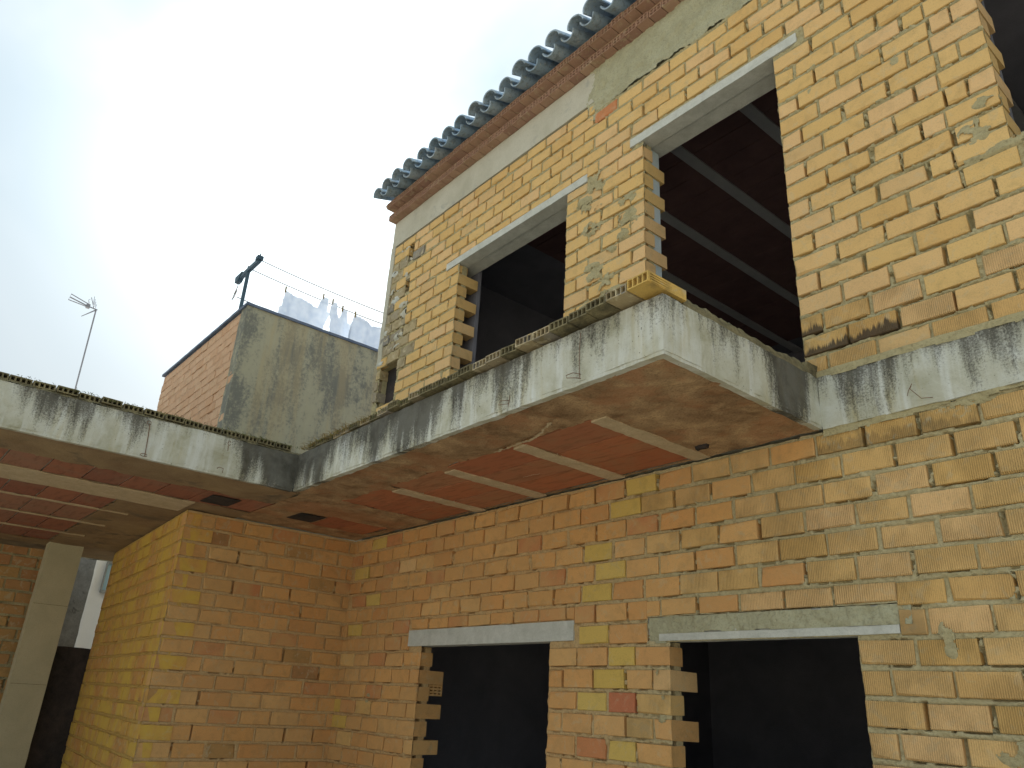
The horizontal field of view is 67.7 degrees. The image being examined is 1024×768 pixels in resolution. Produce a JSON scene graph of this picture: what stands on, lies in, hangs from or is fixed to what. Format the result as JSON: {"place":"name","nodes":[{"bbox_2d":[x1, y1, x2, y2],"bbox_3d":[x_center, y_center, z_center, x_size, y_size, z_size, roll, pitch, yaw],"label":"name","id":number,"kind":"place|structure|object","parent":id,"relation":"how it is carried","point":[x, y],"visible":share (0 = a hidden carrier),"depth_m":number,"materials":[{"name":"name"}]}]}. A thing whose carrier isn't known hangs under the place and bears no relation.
{"place":"outdoors","nodes":[
{"label":"outdoors","id":0,"kind":"place"},
{"bbox_2d":[57,558,96,646],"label":"grey party wall","id":1,"kind":"structure","parent":0,"point":[76,606],"depth_m":9.48,"materials":[{"name":"grey concrete"}]},
{"bbox_2d":[74,560,111,648],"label":"white house","id":2,"kind":"structure","parent":0,"point":[92,610],"depth_m":11.68,"materials":[{"name":"paint"}]},
{"bbox_2d":[68,294,97,387],"bbox_3d":[-7.518,-0.348,12.903,0.531,2.670,0.060,21,-28,-35],"label":"tv antenna","id":3,"kind":"object","parent":2,"relation":"on","point":[87,305],"visible":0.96,"depth_m":13.28,"materials":[{"name":"grey metal"}]},
{"bbox_2d":[99,562,111,592],"bbox_3d":[-6.115,3.077,12.021,0.580,0.470,0.060,21,-28,-35],"label":"window","id":4,"kind":"structure","parent":2,"relation":"in","point":[108,566],"depth_m":11.87,"materials":[{"name":"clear glass"}]},
{"bbox_2d":[0,0,611,410],"label":"sky","id":5,"kind":"structure","parent":0,"point":[151,150],"materials":[{"name":"white"}]},
{"bbox_2d":[460,1,1013,367],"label":"wall face","id":6,"kind":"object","parent":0,"point":[472,321],"visible":0.01,"depth_m":7.15},
{"label":"ground","id":7,"kind":"structure","parent":0,"visible":0},
{"bbox_2d":[0,544,44,702],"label":"brick wall","id":8,"kind":"structure","parent":7,"relation":"on","point":[19,567],"depth_m":8.04,"materials":[{"name":"orange brick"}]},
{"bbox_2d":[0,371,360,561],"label":"roof slab","id":9,"kind":"structure","parent":8,"relation":"on","point":[98,478],"depth_m":5.37,"materials":[{"name":"concrete"}]},
{"bbox_2d":[16,374,448,450],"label":"moss tufts","id":10,"kind":"object","parent":9,"relation":"on","point":[205,424],"visible":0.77,"depth_m":4.99,"materials":[{"name":"green plant"}]},
{"bbox_2d":[157,302,377,453],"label":"stair tower","id":11,"kind":"structure","parent":9,"relation":"on","point":[253,370],"depth_m":9.54,"materials":[{"name":"concrete"}]},
{"bbox_2d":[231,253,382,323],"bbox_3d":[-2.432,-0.681,11.349,3.360,1.092,0.866,21,-28,-35],"label":"washing line","id":12,"kind":"object","parent":11,"relation":"on","point":[245,274],"visible":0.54,"depth_m":10.59,"materials":[{"name":"paint"}]},
{"bbox_2d":[278,286,328,328],"bbox_3d":[-2.920,-0.989,10.725,0.744,0.831,0.054,21,-28,-35],"label":"hanging sheet","id":13,"kind":"object","parent":12,"relation":"hanging from","point":[297,308],"visible":0.61,"depth_m":10.73,"materials":[{"name":"white fabric"}]},
{"bbox_2d":[329,299,350,337],"bbox_3d":[-2.441,-0.806,10.810,0.361,0.773,0.045,23,-30,-38],"label":"hanging shirt","id":14,"kind":"object","parent":12,"relation":"hanging from","point":[340,325],"visible":0.59,"depth_m":10.82,"materials":[{"name":"white fabric"}]},
{"bbox_2d":[348,311,380,348],"bbox_3d":[-2.060,-0.635,10.884,0.588,0.710,0.056,21,-28,-35],"label":"hanging towel","id":15,"kind":"object","parent":12,"relation":"hanging from","point":[363,331],"visible":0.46,"depth_m":10.87,"materials":[{"name":"white fabric"}]},
{"bbox_2d":[0,542,83,767],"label":"concrete column","id":16,"kind":"structure","parent":7,"relation":"on","point":[26,684],"depth_m":7.76,"materials":[{"name":"beige concrete"}]},
{"bbox_2d":[25,646,90,767],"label":"blackened low wall","id":17,"kind":"structure","parent":7,"relation":"on","point":[47,749],"depth_m":7.84,"materials":[{"name":"paint"}]},
{"bbox_2d":[60,510,212,767],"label":"ochre brick wall","id":18,"kind":"structure","parent":7,"relation":"on","point":[106,729],"depth_m":6.54,"materials":[{"name":"yellow brick"}]},
{"bbox_2d":[127,510,355,767],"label":"side brick wall","id":19,"kind":"structure","parent":7,"relation":"on","point":[255,681],"depth_m":6.28,"materials":[{"name":"brick"}]},
{"bbox_2d":[422,638,872,767],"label":"room shell","id":20,"kind":"object","parent":7,"relation":"on","point":[793,703],"visible":0.09,"depth_m":8.43,"materials":[{"name":"paint"}]},
{"bbox_2d":[475,0,1023,361],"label":"room shell","id":21,"kind":"object","parent":20,"relation":"on","point":[522,292],"depth_m":8.78,"materials":[{"name":"yellow brick"},{"name":"mortar"},{"name":"concrete"}]},
{"bbox_2d":[527,88,1023,352],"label":"room ceiling","id":22,"kind":"structure","parent":21,"relation":"attached to","point":[726,246],"depth_m":7.59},
{"bbox_2d":[326,385,1023,767],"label":"brick wall","id":23,"kind":"structure","parent":7,"relation":"on","point":[894,547],"depth_m":4.00,"materials":[{"name":"brick"}]},
{"bbox_2d":[238,270,1023,540],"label":"balcony slab","id":24,"kind":"structure","parent":23,"relation":"on","point":[646,372],"depth_m":3.81,"materials":[{"name":"concrete"}]},
{"bbox_2d":[300,414,369,449],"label":"dry weeds","id":25,"kind":"object","parent":24,"relation":"on","point":[324,437],"visible":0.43,"depth_m":5.30,"materials":[{"name":"brown plant"}]},
{"bbox_2d":[371,0,1023,414],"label":"brick wall","id":26,"kind":"structure","parent":24,"relation":"on","point":[903,142],"depth_m":4.46,"materials":[{"name":"brick"}]},
{"bbox_2d":[386,0,683,224],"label":"brick eave","id":27,"kind":"object","parent":26,"relation":"on","point":[631,23],"visible":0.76,"depth_m":6.75,"materials":[{"name":"orange brick"}]},
{"bbox_2d":[373,0,636,200],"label":"tiled roof","id":28,"kind":"structure","parent":27,"relation":"on","point":[541,62],"depth_m":6.87,"materials":[{"name":"grey tile"}]}
]}

